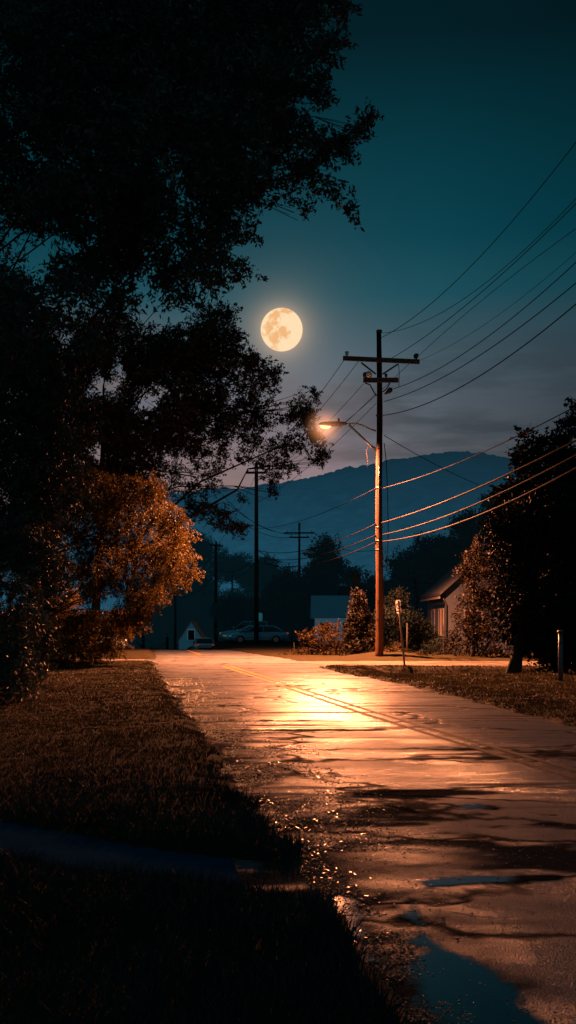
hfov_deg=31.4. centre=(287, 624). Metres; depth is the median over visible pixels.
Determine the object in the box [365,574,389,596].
tree
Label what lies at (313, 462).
power line
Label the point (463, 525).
tree
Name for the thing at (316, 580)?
tree
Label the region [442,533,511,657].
laurel bush
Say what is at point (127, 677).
lawn grass
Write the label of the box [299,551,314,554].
street lamp
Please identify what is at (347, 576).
tree
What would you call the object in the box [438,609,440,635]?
window
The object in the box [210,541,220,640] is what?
utility pole
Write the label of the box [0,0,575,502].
sky
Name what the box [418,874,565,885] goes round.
puddle
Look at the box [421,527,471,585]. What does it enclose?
tree
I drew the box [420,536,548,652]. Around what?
house
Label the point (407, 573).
tree
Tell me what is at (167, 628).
tree
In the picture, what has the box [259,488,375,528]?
power line
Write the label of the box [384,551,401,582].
tree
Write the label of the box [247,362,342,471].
power line
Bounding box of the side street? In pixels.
[310,661,545,666]
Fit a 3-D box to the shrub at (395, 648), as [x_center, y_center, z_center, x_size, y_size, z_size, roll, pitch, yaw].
[5.173,1.298,46.726,3.254,1.019,1.632,0,0,0]
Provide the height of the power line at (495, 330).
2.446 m
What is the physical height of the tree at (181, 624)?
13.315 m
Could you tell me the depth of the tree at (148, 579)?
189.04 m
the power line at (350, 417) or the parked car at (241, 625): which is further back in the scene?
the parked car at (241, 625)
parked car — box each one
[190,637,213,649]
[219,621,269,641]
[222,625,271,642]
[229,625,288,643]
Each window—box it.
[187,629,194,639]
[431,609,434,633]
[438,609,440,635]
[441,608,443,635]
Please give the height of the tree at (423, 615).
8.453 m
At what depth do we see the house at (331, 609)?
78.55 m
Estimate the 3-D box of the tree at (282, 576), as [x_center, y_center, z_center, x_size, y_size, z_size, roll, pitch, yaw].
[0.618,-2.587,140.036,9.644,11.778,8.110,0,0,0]
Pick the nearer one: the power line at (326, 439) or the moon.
the power line at (326, 439)
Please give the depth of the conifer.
48.66 m
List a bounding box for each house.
[177,621,205,648]
[310,596,361,643]
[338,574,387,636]
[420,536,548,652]
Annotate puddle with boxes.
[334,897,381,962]
[405,906,546,1023]
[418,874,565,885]
[461,803,502,808]
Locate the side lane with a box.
[76,659,143,660]
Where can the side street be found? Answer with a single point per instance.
(450, 663)
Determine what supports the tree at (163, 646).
on the ground at (272, 649)
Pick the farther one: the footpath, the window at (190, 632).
the window at (190, 632)
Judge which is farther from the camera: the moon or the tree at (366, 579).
the moon
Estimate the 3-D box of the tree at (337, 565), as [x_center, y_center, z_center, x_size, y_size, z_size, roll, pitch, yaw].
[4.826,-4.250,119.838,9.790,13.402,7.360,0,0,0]
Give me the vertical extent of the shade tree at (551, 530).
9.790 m
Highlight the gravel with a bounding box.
[163,678,574,1023]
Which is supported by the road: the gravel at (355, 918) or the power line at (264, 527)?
the gravel at (355, 918)
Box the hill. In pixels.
[0,451,554,623]
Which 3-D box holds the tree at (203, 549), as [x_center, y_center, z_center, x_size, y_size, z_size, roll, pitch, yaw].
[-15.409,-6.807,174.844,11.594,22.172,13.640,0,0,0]
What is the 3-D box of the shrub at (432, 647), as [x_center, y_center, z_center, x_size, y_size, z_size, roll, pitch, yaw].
[7.714,0.897,52.184,2.117,1.794,1.572,0,0,0]
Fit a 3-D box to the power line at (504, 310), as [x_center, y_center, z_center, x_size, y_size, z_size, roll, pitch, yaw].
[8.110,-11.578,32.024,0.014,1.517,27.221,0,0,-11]
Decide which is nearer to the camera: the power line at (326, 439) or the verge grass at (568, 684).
the verge grass at (568, 684)
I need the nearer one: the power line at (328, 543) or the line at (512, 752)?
the line at (512, 752)
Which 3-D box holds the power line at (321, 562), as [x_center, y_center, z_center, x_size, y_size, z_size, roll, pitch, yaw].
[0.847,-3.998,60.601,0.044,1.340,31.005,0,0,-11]
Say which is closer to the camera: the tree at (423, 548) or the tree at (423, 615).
the tree at (423, 615)
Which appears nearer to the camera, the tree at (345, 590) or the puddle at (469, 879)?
the puddle at (469, 879)
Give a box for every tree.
[0,0,384,701]
[0,466,204,664]
[4,300,333,616]
[115,602,173,647]
[121,571,167,649]
[129,576,194,649]
[152,613,186,649]
[169,528,230,624]
[207,551,253,640]
[235,552,289,640]
[261,562,314,640]
[281,559,344,626]
[302,531,353,624]
[339,565,366,585]
[347,569,386,585]
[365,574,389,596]
[371,585,423,651]
[372,545,427,619]
[374,555,429,643]
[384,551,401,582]
[390,554,437,637]
[400,617,439,651]
[407,531,444,561]
[413,530,474,629]
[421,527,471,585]
[444,505,478,536]
[447,508,498,566]
[463,483,507,537]
[472,493,503,529]
[476,396,575,673]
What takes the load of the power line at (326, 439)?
attached to the utility pole at (379, 380)
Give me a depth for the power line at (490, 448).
32.62 m
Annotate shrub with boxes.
[285,618,345,654]
[384,642,436,655]
[419,624,457,654]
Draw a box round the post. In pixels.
[557,630,563,679]
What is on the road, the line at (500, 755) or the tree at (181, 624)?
the line at (500, 755)
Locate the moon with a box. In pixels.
[261,308,302,351]
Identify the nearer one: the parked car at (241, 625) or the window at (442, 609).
the window at (442, 609)
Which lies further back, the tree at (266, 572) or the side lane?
the tree at (266, 572)
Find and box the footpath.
[0,821,243,886]
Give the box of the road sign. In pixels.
[396,600,405,664]
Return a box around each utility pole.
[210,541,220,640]
[246,463,266,644]
[284,523,314,640]
[343,329,419,656]
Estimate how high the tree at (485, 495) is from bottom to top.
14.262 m
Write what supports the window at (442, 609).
in the house at (442, 592)
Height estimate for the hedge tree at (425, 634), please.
2.888 m
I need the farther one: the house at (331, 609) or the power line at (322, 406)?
the house at (331, 609)
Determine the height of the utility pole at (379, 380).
14.962 m
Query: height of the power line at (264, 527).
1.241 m
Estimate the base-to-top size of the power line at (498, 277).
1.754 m
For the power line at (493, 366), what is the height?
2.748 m
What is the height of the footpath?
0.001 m
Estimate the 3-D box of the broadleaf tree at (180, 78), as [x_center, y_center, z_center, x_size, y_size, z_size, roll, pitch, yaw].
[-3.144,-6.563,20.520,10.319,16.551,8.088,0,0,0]
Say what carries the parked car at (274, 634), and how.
on the ground at (272, 649)
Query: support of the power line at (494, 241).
attached to the utility pole at (379, 380)
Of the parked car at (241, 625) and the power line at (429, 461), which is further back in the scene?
the parked car at (241, 625)
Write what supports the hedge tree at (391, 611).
on the ground at (272, 649)
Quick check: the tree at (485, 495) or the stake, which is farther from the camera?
the tree at (485, 495)
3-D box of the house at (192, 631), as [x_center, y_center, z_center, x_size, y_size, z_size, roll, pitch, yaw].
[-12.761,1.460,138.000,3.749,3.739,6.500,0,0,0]
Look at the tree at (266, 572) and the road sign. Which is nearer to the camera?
the road sign
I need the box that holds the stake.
[406,623,407,650]
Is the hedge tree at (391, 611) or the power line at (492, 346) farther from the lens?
the hedge tree at (391, 611)
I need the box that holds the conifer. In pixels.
[335,587,374,655]
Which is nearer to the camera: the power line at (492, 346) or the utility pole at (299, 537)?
the power line at (492, 346)
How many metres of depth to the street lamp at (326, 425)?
45.45 m
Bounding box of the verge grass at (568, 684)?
[319,664,575,725]
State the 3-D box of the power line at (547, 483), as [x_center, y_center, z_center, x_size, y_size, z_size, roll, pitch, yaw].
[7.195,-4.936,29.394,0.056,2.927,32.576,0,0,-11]
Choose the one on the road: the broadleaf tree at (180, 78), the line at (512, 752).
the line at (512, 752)
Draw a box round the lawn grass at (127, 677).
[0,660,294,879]
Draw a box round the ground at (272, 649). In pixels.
[0,628,575,1023]
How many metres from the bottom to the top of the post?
1.450 m
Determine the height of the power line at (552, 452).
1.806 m
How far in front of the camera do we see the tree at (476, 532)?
66.43 m
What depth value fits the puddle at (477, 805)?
8.92 m
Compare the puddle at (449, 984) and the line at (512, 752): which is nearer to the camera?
the puddle at (449, 984)
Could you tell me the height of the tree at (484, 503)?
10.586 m
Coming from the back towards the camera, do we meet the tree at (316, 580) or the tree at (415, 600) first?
the tree at (316, 580)
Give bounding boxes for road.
[144,650,575,1023]
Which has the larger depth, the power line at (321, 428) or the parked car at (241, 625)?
the parked car at (241, 625)
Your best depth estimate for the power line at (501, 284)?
35.45 m
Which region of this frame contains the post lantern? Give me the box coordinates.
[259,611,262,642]
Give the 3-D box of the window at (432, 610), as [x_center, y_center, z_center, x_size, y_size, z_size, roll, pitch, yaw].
[8.435,-0.107,59.450,0.070,1.500,1.100,0,0,0]
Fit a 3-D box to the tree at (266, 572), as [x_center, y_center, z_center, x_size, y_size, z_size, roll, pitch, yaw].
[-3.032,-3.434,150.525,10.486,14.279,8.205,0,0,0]
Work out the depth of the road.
9.05 m
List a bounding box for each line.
[222,666,575,779]
[229,504,297,534]
[229,666,575,771]
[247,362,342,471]
[254,361,358,470]
[255,383,363,482]
[258,403,365,488]
[258,428,350,501]
[258,523,375,552]
[258,535,375,559]
[258,542,375,566]
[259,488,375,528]
[268,364,408,471]
[314,533,373,551]
[379,142,575,338]
[381,440,575,522]
[382,454,575,534]
[382,467,575,541]
[383,304,575,415]
[384,283,575,401]
[384,406,575,487]
[384,435,478,484]
[386,199,575,332]
[392,203,575,357]
[393,262,575,388]
[416,253,574,361]
[422,229,574,352]
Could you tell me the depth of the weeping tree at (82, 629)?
37.55 m
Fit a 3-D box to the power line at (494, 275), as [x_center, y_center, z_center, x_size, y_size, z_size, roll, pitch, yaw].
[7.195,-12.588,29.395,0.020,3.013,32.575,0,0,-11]
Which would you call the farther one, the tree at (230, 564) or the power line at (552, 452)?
the tree at (230, 564)
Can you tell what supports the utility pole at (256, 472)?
on the ground at (272, 649)
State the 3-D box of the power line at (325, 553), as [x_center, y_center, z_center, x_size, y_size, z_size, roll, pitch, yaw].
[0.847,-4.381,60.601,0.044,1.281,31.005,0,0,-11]
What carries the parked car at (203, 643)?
on the ground at (272, 649)
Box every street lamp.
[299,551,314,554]
[319,418,375,450]
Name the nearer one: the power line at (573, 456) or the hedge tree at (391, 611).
the power line at (573, 456)
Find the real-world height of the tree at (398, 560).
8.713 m
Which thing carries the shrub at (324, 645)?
on the ground at (272, 649)
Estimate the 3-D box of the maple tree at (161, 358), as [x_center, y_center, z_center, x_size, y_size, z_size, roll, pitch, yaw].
[-7.067,-9.359,61.659,19.844,21.920,11.350,0,0,0]
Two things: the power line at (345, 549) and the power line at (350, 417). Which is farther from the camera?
the power line at (345, 549)

